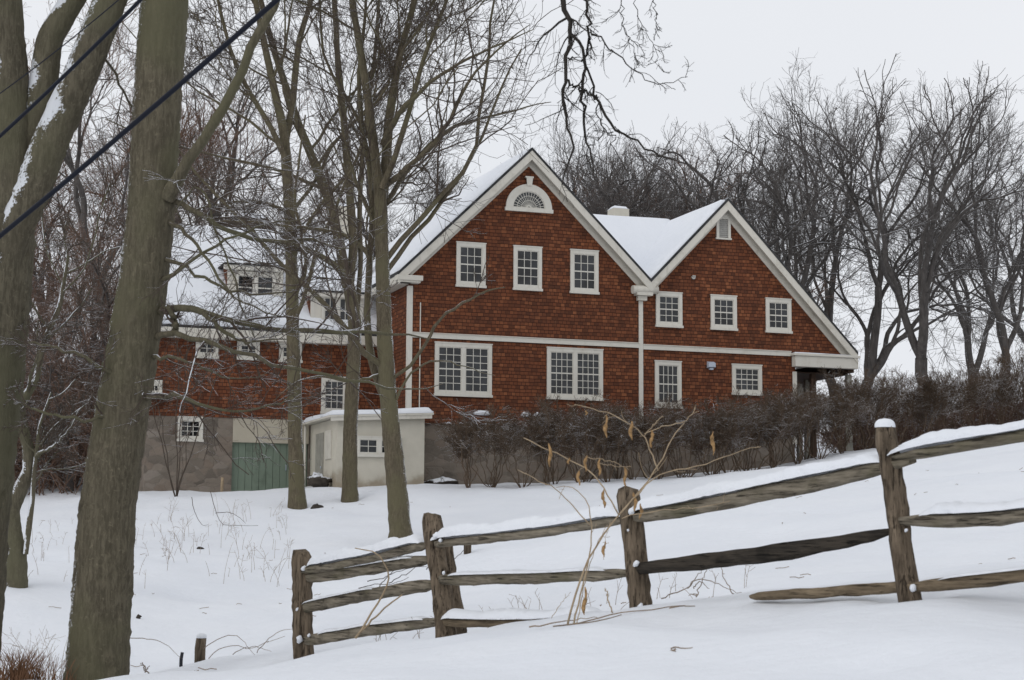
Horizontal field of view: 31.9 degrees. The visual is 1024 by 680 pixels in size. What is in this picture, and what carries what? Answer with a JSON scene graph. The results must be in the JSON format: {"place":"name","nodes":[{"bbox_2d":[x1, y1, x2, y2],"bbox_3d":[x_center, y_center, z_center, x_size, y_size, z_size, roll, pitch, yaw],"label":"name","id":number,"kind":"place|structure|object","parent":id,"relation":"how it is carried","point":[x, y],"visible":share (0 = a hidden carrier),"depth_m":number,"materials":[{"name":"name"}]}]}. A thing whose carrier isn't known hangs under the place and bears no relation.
{"place":"outdoors","nodes":[
{"label":"outdoors","id":0,"kind":"place"},
{"bbox_2d":[0,0,118,93],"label":"cable","id":1,"kind":"object","parent":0,"point":[60,47],"visible":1,"depth_m":11.88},
{"bbox_2d":[0,0,142,137],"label":"cable","id":2,"kind":"object","parent":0,"point":[76,63],"visible":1,"depth_m":11.29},
{"bbox_2d":[0,0,280,238],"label":"cable","id":3,"kind":"object","parent":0,"point":[162,99],"visible":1,"depth_m":10.90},
{"bbox_2d":[0,434,1023,679],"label":"snowy ground","id":4,"kind":"structure","parent":0,"point":[950,634],"depth_m":20.61,"materials":[{"name":"snow"}]},
{"bbox_2d":[0,627,67,679],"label":"dead stalks","id":5,"kind":"object","parent":4,"relation":"on","point":[15,645],"visible":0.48,"depth_m":17.74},
{"bbox_2d":[0,646,79,679],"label":"dry grass clump","id":6,"kind":"object","parent":4,"relation":"on","point":[20,671],"visible":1,"depth_m":14.34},
{"bbox_2d":[19,211,112,449],"bbox_3d":[-17.135,0.021,58.097,8.872,9.256,9.081,-3,-8,27],"label":"bare tree","id":7,"kind":"object","parent":4,"relation":"on","point":[44,276],"visible":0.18,"depth_m":58.90,"materials":[{"name":"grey plant"}]},
{"bbox_2d":[24,264,113,491],"bbox_3d":[-13.689,1.069,51.663,6.775,7.068,6.935,0,-7,4],"label":"bare tree","id":8,"kind":"object","parent":4,"relation":"on","point":[51,370],"visible":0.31,"depth_m":51.98,"materials":[{"name":"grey plant"}]},
{"bbox_2d":[25,219,124,474],"bbox_3d":[-13.492,0.110,59.618,9.081,9.256,8.872,1,-7,-9],"label":"bare tree","id":9,"kind":"object","parent":4,"relation":"on","point":[39,271],"visible":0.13,"depth_m":59.95,"materials":[{"name":"grey plant"}]},
{"bbox_2d":[6,141,175,587],"bbox_3d":[-6.329,0.334,24.088,3.144,6.115,2.321,3,-8,-24],"label":"tree","id":10,"kind":"object","parent":4,"relation":"on","point":[17,566],"visible":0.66,"depth_m":23.89,"materials":[{"name":"plant"}]},
{"bbox_2d":[0,0,195,652],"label":"forked tree","id":11,"kind":"object","parent":4,"relation":"on","point":[35,142],"visible":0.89,"depth_m":15.10,"materials":[{"name":"brown wood"}]},
{"bbox_2d":[27,186,177,395],"bbox_3d":[-12.995,-0.020,54.284,6.282,9.312,6.020,-1,-7,8],"label":"bare tree","id":12,"kind":"object","parent":4,"relation":"on","point":[105,296],"visible":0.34,"depth_m":54.52,"materials":[{"name":"grey plant"}]},
{"bbox_2d":[14,304,193,494],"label":"undergrowth","id":13,"kind":"object","parent":4,"relation":"on","point":[80,449],"visible":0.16,"depth_m":51.80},
{"bbox_2d":[28,144,202,357],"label":"bare tree","id":14,"kind":"object","parent":4,"relation":"on","point":[59,205],"visible":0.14,"depth_m":73.56,"materials":[{"name":"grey plant"}]},
{"bbox_2d":[23,0,253,359],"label":"bare tree","id":15,"kind":"object","parent":4,"relation":"on","point":[67,159],"visible":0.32,"depth_m":68.06,"materials":[{"name":"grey plant"}]},
{"bbox_2d":[45,229,306,496],"bbox_3d":[-8.518,0.492,46.619,6.555,7.348,4.888,5,-8,-36],"label":"sapling","id":16,"kind":"object","parent":4,"relation":"on","point":[204,378],"visible":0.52,"depth_m":46.97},
{"bbox_2d":[48,4,336,261],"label":"bare tree","id":17,"kind":"object","parent":4,"relation":"on","point":[230,120],"visible":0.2,"depth_m":79.86,"materials":[{"name":"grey plant"}]},
{"bbox_2d":[194,633,206,662],"bbox_3d":[-2.887,2.989,16.561,0.110,0.546,0.100,0,-7,0],"label":"wooden post","id":18,"kind":"object","parent":4,"relation":"on","point":[200,645],"visible":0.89,"depth_m":16.54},
{"bbox_2d":[51,72,366,301],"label":"bare tree","id":19,"kind":"object","parent":4,"relation":"on","point":[229,152],"visible":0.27,"depth_m":76.42,"materials":[{"name":"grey plant"}]},
{"bbox_2d":[131,629,289,658],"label":"bramble","id":20,"kind":"object","parent":4,"relation":"on","point":[227,646],"visible":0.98,"depth_m":15.99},
{"bbox_2d":[155,498,290,584],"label":"dead stalks","id":21,"kind":"object","parent":4,"relation":"on","point":[168,556],"visible":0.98,"depth_m":32.61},
{"bbox_2d":[0,0,512,679],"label":"leaning tree","id":22,"kind":"object","parent":4,"relation":"on","point":[98,646],"visible":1,"depth_m":14.87,"materials":[{"name":"plant"}]},
{"bbox_2d":[106,0,472,502],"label":"spreading tree","id":23,"kind":"object","parent":4,"relation":"on","point":[349,493],"visible":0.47,"depth_m":45.38,"materials":[{"name":"brown plant"}]},
{"bbox_2d":[61,0,521,509],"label":"slender tree","id":24,"kind":"object","parent":4,"relation":"on","point":[297,500],"visible":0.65,"depth_m":44.25,"materials":[{"name":"brown plant"}]},
{"bbox_2d":[306,472,331,486],"bbox_3d":[-5.241,3.850,48.831,0.670,0.507,0.458,-4,-8,31],"label":"snow-capped rock","id":25,"kind":"object","parent":4,"relation":"on","point":[315,479],"visible":0.84,"depth_m":48.74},
{"bbox_2d":[267,172,401,255],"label":"bare tree","id":26,"kind":"object","parent":4,"relation":"on","point":[312,211],"visible":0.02,"depth_m":84.60,"materials":[{"name":"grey plant"}]},
{"bbox_2d":[70,0,600,537],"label":"tall tree","id":27,"kind":"object","parent":4,"relation":"on","point":[380,186],"visible":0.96,"depth_m":35.27,"materials":[{"name":"brown plant"}]},
{"bbox_2d":[302,407,433,487],"bbox_3d":[-4.114,3.788,50.185,2.940,3.663,3.420,3,-7,-19],"label":"annex","id":28,"kind":"object","parent":4,"relation":"on","point":[326,450],"visible":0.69,"depth_m":49.05,"materials":[{"name":"beige paint"}]},
{"bbox_2d":[315,432,323,474],"bbox_3d":[-5.439,3.622,50.278,0.070,2.000,0.900,3,-7,-19],"label":"door","id":29,"kind":"structure","parent":28,"relation":"in","point":[319,453],"depth_m":50.27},
{"bbox_2d":[357,436,401,456],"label":"window","id":30,"kind":"structure","parent":28,"relation":"in","point":[367,446],"depth_m":48.78,"materials":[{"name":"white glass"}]},
{"bbox_2d":[291,93,475,256],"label":"bare tree","id":31,"kind":"object","parent":4,"relation":"on","point":[429,199],"visible":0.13,"depth_m":88.22,"materials":[{"name":"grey plant"}]},
{"bbox_2d":[364,185,452,255],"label":"bare tree","id":32,"kind":"object","parent":4,"relation":"on","point":[397,234],"visible":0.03,"depth_m":79.75,"materials":[{"name":"grey plant"}]},
{"bbox_2d":[424,476,458,483],"bbox_3d":[-2.016,4.037,49.610,1.108,0.515,0.724,0,-7,0],"label":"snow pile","id":33,"kind":"object","parent":4,"relation":"on","point":[443,480],"visible":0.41,"depth_m":49.48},
{"bbox_2d":[427,401,497,487],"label":"hedge shrub","id":34,"kind":"object","parent":4,"relation":"on","point":[459,449],"visible":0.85,"depth_m":45.99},
{"bbox_2d":[432,401,536,487],"bbox_3d":[-0.432,2.744,46.242,3.026,2.233,2.678,3,-8,-25],"label":"hedge shrub","id":35,"kind":"object","parent":4,"relation":"on","point":[503,423],"visible":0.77,"depth_m":46.11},
{"bbox_2d":[139,147,860,491],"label":"shingle house","id":36,"kind":"structure","parent":4,"relation":"on","point":[710,301],"depth_m":51.99,"materials":[{"name":"brown wood"}]},
{"bbox_2d":[177,416,203,441],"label":"window","id":37,"kind":"structure","parent":36,"relation":"in","point":[192,435],"depth_m":50.43,"materials":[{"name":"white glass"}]},
{"bbox_2d":[195,339,218,358],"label":"window","id":38,"kind":"structure","parent":36,"relation":"in","point":[200,351],"depth_m":50.80,"materials":[{"name":"white glass"}]},
{"bbox_2d":[236,341,259,360],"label":"window","id":39,"kind":"structure","parent":36,"relation":"in","point":[255,344],"depth_m":51.19,"materials":[{"name":"white glass"}]},
{"bbox_2d":[231,442,306,490],"bbox_3d":[-6.943,3.889,51.186,2.190,1.870,0.181,3,-7,-19],"label":"garage door","id":40,"kind":"structure","parent":36,"relation":"in","point":[275,476],"depth_m":51.10,"materials":[{"name":"green paint"}]},
{"bbox_2d":[320,376,345,413],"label":"window","id":41,"kind":"structure","parent":36,"relation":"in","point":[339,395],"depth_m":51.89,"materials":[{"name":"white glass"}]},
{"bbox_2d":[434,341,492,397],"bbox_3d":[-1.374,0.841,50.753,1.740,1.540,0.081,3,-7,-19],"label":"window","id":42,"kind":"structure","parent":36,"relation":"in","point":[458,381],"depth_m":50.76,"materials":[{"name":"white glass"}]},
{"bbox_2d":[455,241,486,287],"bbox_3d":[-1.164,-2.153,51.183,0.920,1.310,0.081,3,-7,-19],"label":"window","id":43,"kind":"structure","parent":36,"relation":"in","point":[470,256],"depth_m":51.19,"materials":[{"name":"white glass"}]},
{"bbox_2d":[512,245,542,291],"bbox_3d":[0.458,-2.076,51.748,0.910,1.310,0.081,3,-7,-19],"label":"window","id":44,"kind":"structure","parent":36,"relation":"in","point":[527,260],"depth_m":51.77,"materials":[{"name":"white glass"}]},
{"bbox_2d":[505,176,552,213],"bbox_3d":[0.500,-4.237,52.010,1.480,1.045,0.096,3,-7,-19],"label":"fan window","id":45,"kind":"structure","parent":36,"relation":"in","point":[528,197],"depth_m":52.01,"materials":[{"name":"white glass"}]},
{"bbox_2d":[546,347,603,400],"bbox_3d":[1.837,0.984,51.878,1.780,1.520,0.081,3,-7,-19],"label":"window","id":46,"kind":"structure","parent":36,"relation":"in","point":[571,372],"depth_m":51.88,"materials":[{"name":"white glass"}]},
{"bbox_2d":[569,249,599,294],"bbox_3d":[2.123,-1.997,52.330,0.920,1.310,0.081,3,-7,-19],"label":"window","id":47,"kind":"structure","parent":36,"relation":"in","point":[584,264],"depth_m":52.35,"materials":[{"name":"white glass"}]},
{"bbox_2d":[654,360,681,408],"bbox_3d":[4.619,1.310,52.825,0.890,1.410,0.081,3,-7,-19],"label":"window","id":48,"kind":"structure","parent":36,"relation":"in","point":[668,374],"depth_m":52.86,"materials":[{"name":"white glass"}]},
{"bbox_2d":[655,291,683,327],"bbox_3d":[4.668,-0.902,53.104,0.890,1.070,0.081,3,-7,-19],"label":"window","id":49,"kind":"structure","parent":36,"relation":"in","point":[668,304],"depth_m":53.12,"materials":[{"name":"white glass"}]},
{"bbox_2d":[710,294,737,330],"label":"window","id":50,"kind":"structure","parent":36,"relation":"in","point":[723,308],"depth_m":53.71,"materials":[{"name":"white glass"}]},
{"bbox_2d":[731,363,762,395],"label":"window","id":51,"kind":"structure","parent":36,"relation":"in","point":[748,377],"depth_m":53.72,"materials":[{"name":"white glass"}]},
{"bbox_2d":[765,297,792,333],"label":"window","id":52,"kind":"structure","parent":36,"relation":"in","point":[778,313],"depth_m":54.32,"materials":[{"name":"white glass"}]},
{"bbox_2d":[485,408,563,487],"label":"hedge shrub","id":53,"kind":"object","parent":4,"relation":"on","point":[503,443],"visible":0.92,"depth_m":45.99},
{"bbox_2d":[513,391,579,484],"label":"hedge shrub","id":54,"kind":"object","parent":4,"relation":"on","point":[536,448],"visible":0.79,"depth_m":46.52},
{"bbox_2d":[521,397,596,483],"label":"hedge shrub","id":55,"kind":"object","parent":4,"relation":"on","point":[561,452],"visible":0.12,"depth_m":49.07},
{"bbox_2d":[375,564,754,641],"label":"dead stalks","id":56,"kind":"object","parent":4,"relation":"on","point":[589,599],"visible":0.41,"depth_m":15.33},
{"bbox_2d":[533,393,636,482],"bbox_3d":[1.655,2.566,46.610,2.699,2.420,3.049,7,-10,-45],"label":"hedge shrub","id":57,"kind":"object","parent":4,"relation":"on","point":[602,419],"visible":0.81,"depth_m":46.52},
{"bbox_2d":[522,117,658,214],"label":"bare tree","id":58,"kind":"object","parent":4,"relation":"on","point":[566,156],"visible":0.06,"depth_m":96.78,"materials":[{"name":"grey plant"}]},
{"bbox_2d":[552,406,630,481],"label":"hedge shrub","id":59,"kind":"object","parent":4,"relation":"on","point":[594,473],"visible":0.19,"depth_m":49.09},
{"bbox_2d":[546,157,639,212],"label":"bare tree","id":60,"kind":"object","parent":4,"relation":"on","point":[585,188],"visible":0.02,"depth_m":85.43,"materials":[{"name":"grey plant"}]},
{"bbox_2d":[500,132,696,217],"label":"bare tree","id":61,"kind":"object","parent":4,"relation":"on","point":[572,185],"visible":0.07,"depth_m":97.64,"materials":[{"name":"grey plant"}]},
{"bbox_2d":[516,0,693,206],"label":"overhanging tree","id":62,"kind":"object","parent":4,"relation":"on","point":[571,37],"visible":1,"depth_m":12.35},
{"bbox_2d":[509,114,705,217],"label":"bare tree","id":63,"kind":"object","parent":4,"relation":"on","point":[605,197],"visible":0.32,"depth_m":80.01,"materials":[{"name":"grey plant"}]},
{"bbox_2d":[568,399,647,481],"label":"hedge shrub","id":64,"kind":"object","parent":4,"relation":"on","point":[622,432],"visible":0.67,"depth_m":46.72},
{"bbox_2d":[529,605,691,627],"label":"fallen twig","id":65,"kind":"object","parent":4,"relation":"on","point":[595,618],"visible":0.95,"depth_m":10.79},
{"bbox_2d":[559,167,662,217],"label":"bare tree","id":66,"kind":"object","parent":4,"relation":"on","point":[601,201],"visible":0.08,"depth_m":79.72,"materials":[{"name":"grey plant"}]},
{"bbox_2d":[567,390,658,478],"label":"hedge shrub","id":67,"kind":"object","parent":4,"relation":"on","point":[610,450],"visible":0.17,"depth_m":49.46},
{"bbox_2d":[593,399,680,479],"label":"hedge shrub","id":68,"kind":"object","parent":4,"relation":"on","point":[626,452],"visible":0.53,"depth_m":47.01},
{"bbox_2d":[518,404,757,623],"bbox_3d":[0.749,1.027,10.579,1.438,1.299,0.214,1,-7,-2],"label":"dry weed","id":69,"kind":"object","parent":4,"relation":"on","point":[584,601],"visible":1,"depth_m":10.56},
{"bbox_2d":[554,129,737,217],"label":"bare tree","id":70,"kind":"object","parent":4,"relation":"on","point":[641,179],"visible":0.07,"depth_m":86.90,"materials":[{"name":"grey plant"}]},
{"bbox_2d":[582,147,712,218],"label":"bare tree","id":71,"kind":"object","parent":4,"relation":"on","point":[658,197],"visible":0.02,"depth_m":84.95,"materials":[{"name":"grey plant"}]},
{"bbox_2d":[613,406,695,478],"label":"hedge shrub","id":72,"kind":"object","parent":4,"relation":"on","point":[641,442],"visible":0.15,"depth_m":49.91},
{"bbox_2d":[603,397,708,478],"bbox_3d":[3.967,2.640,47.271,3.066,2.165,2.713,4,-8,-31],"label":"hedge shrub","id":73,"kind":"object","parent":4,"relation":"on","point":[671,421],"visible":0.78,"depth_m":47.09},
{"bbox_2d":[291,418,1023,658],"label":"split rail fence","id":74,"kind":"object","parent":4,"relation":"on","point":[437,541],"visible":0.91,"depth_m":11.14,"materials":[{"name":"weathered wood"},{"name":"snow"}]},
{"bbox_2d":[354,548,401,638],"bbox_3d":[-1.001,1.945,13.747,0.435,0.693,0.110,0,-7,0],"label":"fallen cane","id":75,"kind":"object","parent":74,"relation":"on","point":[364,627],"visible":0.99,"depth_m":13.74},
{"bbox_2d":[647,406,714,477],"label":"hedge shrub","id":76,"kind":"object","parent":4,"relation":"on","point":[684,448],"visible":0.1,"depth_m":50.31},
{"bbox_2d":[626,391,743,477],"bbox_3d":[4.612,2.531,47.552,3.259,2.337,2.244,0,-7,3],"label":"hedge shrub","id":77,"kind":"object","parent":4,"relation":"on","point":[692,429],"visible":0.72,"depth_m":47.46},
{"bbox_2d":[661,568,741,598],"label":"bramble","id":78,"kind":"object","parent":4,"relation":"on","point":[702,579],"visible":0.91,"depth_m":11.48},
{"bbox_2d":[580,162,830,277],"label":"bare tree","id":79,"kind":"object","parent":4,"relation":"on","point":[713,202],"visible":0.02,"depth_m":93.60,"materials":[{"name":"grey plant"}]},
{"bbox_2d":[660,395,754,475],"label":"hedge shrub","id":80,"kind":"object","parent":4,"relation":"on","point":[725,421],"visible":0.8,"depth_m":47.69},
{"bbox_2d":[668,404,758,474],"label":"hedge shrub","id":81,"kind":"object","parent":4,"relation":"on","point":[735,447],"visible":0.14,"depth_m":50.60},
{"bbox_2d":[682,396,776,472],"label":"hedge shrub","id":82,"kind":"object","parent":4,"relation":"on","point":[750,422],"visible":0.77,"depth_m":47.87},
{"bbox_2d":[595,130,868,389],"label":"bare tree","id":83,"kind":"object","parent":4,"relation":"on","point":[812,291],"visible":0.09,"depth_m":86.33,"materials":[{"name":"grey plant"}]},
{"bbox_2d":[691,391,776,470],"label":"hedge shrub","id":84,"kind":"object","parent":4,"relation":"on","point":[745,442],"visible":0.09,"depth_m":50.90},
{"bbox_2d":[697,386,800,470],"bbox_3d":[6.463,2.450,48.462,3.291,2.435,2.266,1,-7,-4],"label":"hedge shrub","id":85,"kind":"object","parent":4,"relation":"on","point":[756,427],"visible":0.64,"depth_m":48.36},
{"bbox_2d":[625,79,919,307],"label":"bare tree","id":86,"kind":"object","parent":4,"relation":"on","point":[777,199],"visible":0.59,"depth_m":76.89,"materials":[{"name":"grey plant"}]},
{"bbox_2d":[739,384,809,467],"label":"hedge shrub","id":87,"kind":"object","parent":4,"relation":"on","point":[778,412],"visible":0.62,"depth_m":48.76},
{"bbox_2d":[739,398,825,464],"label":"hedge shrub","id":88,"kind":"object","parent":4,"relation":"on","point":[787,438],"visible":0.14,"depth_m":51.28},
{"bbox_2d":[753,383,842,463],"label":"hedge shrub","id":89,"kind":"object","parent":4,"relation":"on","point":[812,416],"visible":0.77,"depth_m":49.04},
{"bbox_2d":[773,379,834,459],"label":"hedge shrub","id":90,"kind":"object","parent":4,"relation":"on","point":[813,431],"visible":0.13,"depth_m":51.49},
{"bbox_2d":[697,49,933,445],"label":"bare tree","id":91,"kind":"object","parent":4,"relation":"on","point":[829,292],"visible":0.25,"depth_m":88.43,"materials":[{"name":"grey plant"}]},
{"bbox_2d":[740,187,891,429],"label":"bare tree","id":92,"kind":"object","parent":4,"relation":"on","point":[830,265],"visible":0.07,"depth_m":110.19,"materials":[{"name":"grey plant"}]},
{"bbox_2d":[760,381,877,459],"bbox_3d":[8.467,2.241,49.756,3.091,2.248,2.128,-5,-9,38],"label":"hedge shrub","id":93,"kind":"object","parent":4,"relation":"on","point":[859,413],"visible":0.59,"depth_m":49.58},
{"bbox_2d":[800,391,874,453],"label":"hedge shrub","id":94,"kind":"object","parent":4,"relation":"on","point":[852,428],"visible":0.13,"depth_m":52.04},
{"bbox_2d":[808,380,869,453],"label":"hedge shrub","id":95,"kind":"object","parent":4,"relation":"on","point":[836,412],"visible":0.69,"depth_m":50.22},
{"bbox_2d":[814,363,916,449],"bbox_3d":[9.847,1.910,50.675,2.756,2.477,3.114,3,-8,-24],"label":"hedge shrub","id":96,"kind":"object","parent":4,"relation":"on","point":[883,389],"visible":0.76,"depth_m":50.49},
{"bbox_2d":[838,376,920,447],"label":"hedge shrub","id":97,"kind":"object","parent":4,"relation":"on","point":[893,416],"visible":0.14,"depth_m":52.42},
{"bbox_2d":[752,91,1023,386],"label":"bare tree","id":98,"kind":"object","parent":4,"relation":"on","point":[871,359],"visible":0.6,"depth_m":80.40,"materials":[{"name":"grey plant"}]},
{"bbox_2d":[758,52,1023,410],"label":"bare tree","id":99,"kind":"object","parent":4,"relation":"on","point":[925,278],"visible":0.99,"depth_m":72.50,"materials":[{"name":"grey plant"}]},
{"bbox_2d":[848,365,935,444],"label":"hedge shrub","id":100,"kind":"object","parent":4,"relation":"on","point":[893,405],"visible":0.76,"depth_m":51.09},
{"bbox_2d":[865,395,938,444],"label":"hedge shrub","id":101,"kind":"object","parent":4,"relation":"on","point":[888,409],"visible":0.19,"depth_m":52.88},
{"bbox_2d":[816,162,1023,377],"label":"bare tree","id":102,"kind":"object","parent":4,"relation":"on","point":[967,344],"visible":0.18,"depth_m":97.43,"materials":[{"name":"grey plant"}]},
{"bbox_2d":[817,383,1023,453],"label":"brush","id":103,"kind":"object","parent":4,"relation":"on","point":[909,433],"visible":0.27,"depth_m":55.87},
{"bbox_2d":[870,369,971,438],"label":"hedge shrub","id":104,"kind":"object","parent":4,"relation":"on","point":[935,405],"visible":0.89,"depth_m":51.47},
{"bbox_2d":[899,364,999,430],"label":"hedge shrub","id":105,"kind":"object","parent":4,"relation":"on","point":[959,406],"visible":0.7,"depth_m":51.91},
{"bbox_2d":[881,61,1023,374],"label":"bare tree","id":106,"kind":"object","parent":4,"relation":"on","point":[1002,328],"visible":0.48,"depth_m":77.48,"materials":[{"name":"grey plant"}]},
{"bbox_2d":[888,161,1023,378],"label":"bare tree","id":107,"kind":"object","parent":4,"relation":"on","point":[1021,333],"visible":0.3,"depth_m":91.72,"materials":[{"name":"grey plant"}]},
{"bbox_2d":[914,370,1006,428],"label":"hedge shrub","id":108,"kind":"object","parent":4,"relation":"on","point":[971,399],"visible":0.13,"depth_m":53.41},
{"bbox_2d":[941,359,1006,425],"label":"hedge shrub","id":109,"kind":"object","parent":4,"relation":"on","point":[974,384],"visible":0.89,"depth_m":52.21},
{"bbox_2d":[966,364,1023,424],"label":"hedge shrub","id":110,"kind":"object","parent":4,"relation":"on","point":[997,420],"visible":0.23,"depth_m":53.59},
{"bbox_2d":[968,354,1023,424],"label":"hedge shrub","id":111,"kind":"object","parent":4,"relation":"on","point":[1003,390],"visible":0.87,"depth_m":52.65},
{"bbox_2d":[981,335,1023,398],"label":"hedge shrub","id":112,"kind":"object","parent":4,"relation":"on","point":[1007,363],"visible":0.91,"depth_m":53.26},
{"bbox_2d":[22,0,1023,431],"label":"sky","id":113,"kind":"structure","parent":0,"point":[732,45],"materials":[{"name":"white"}]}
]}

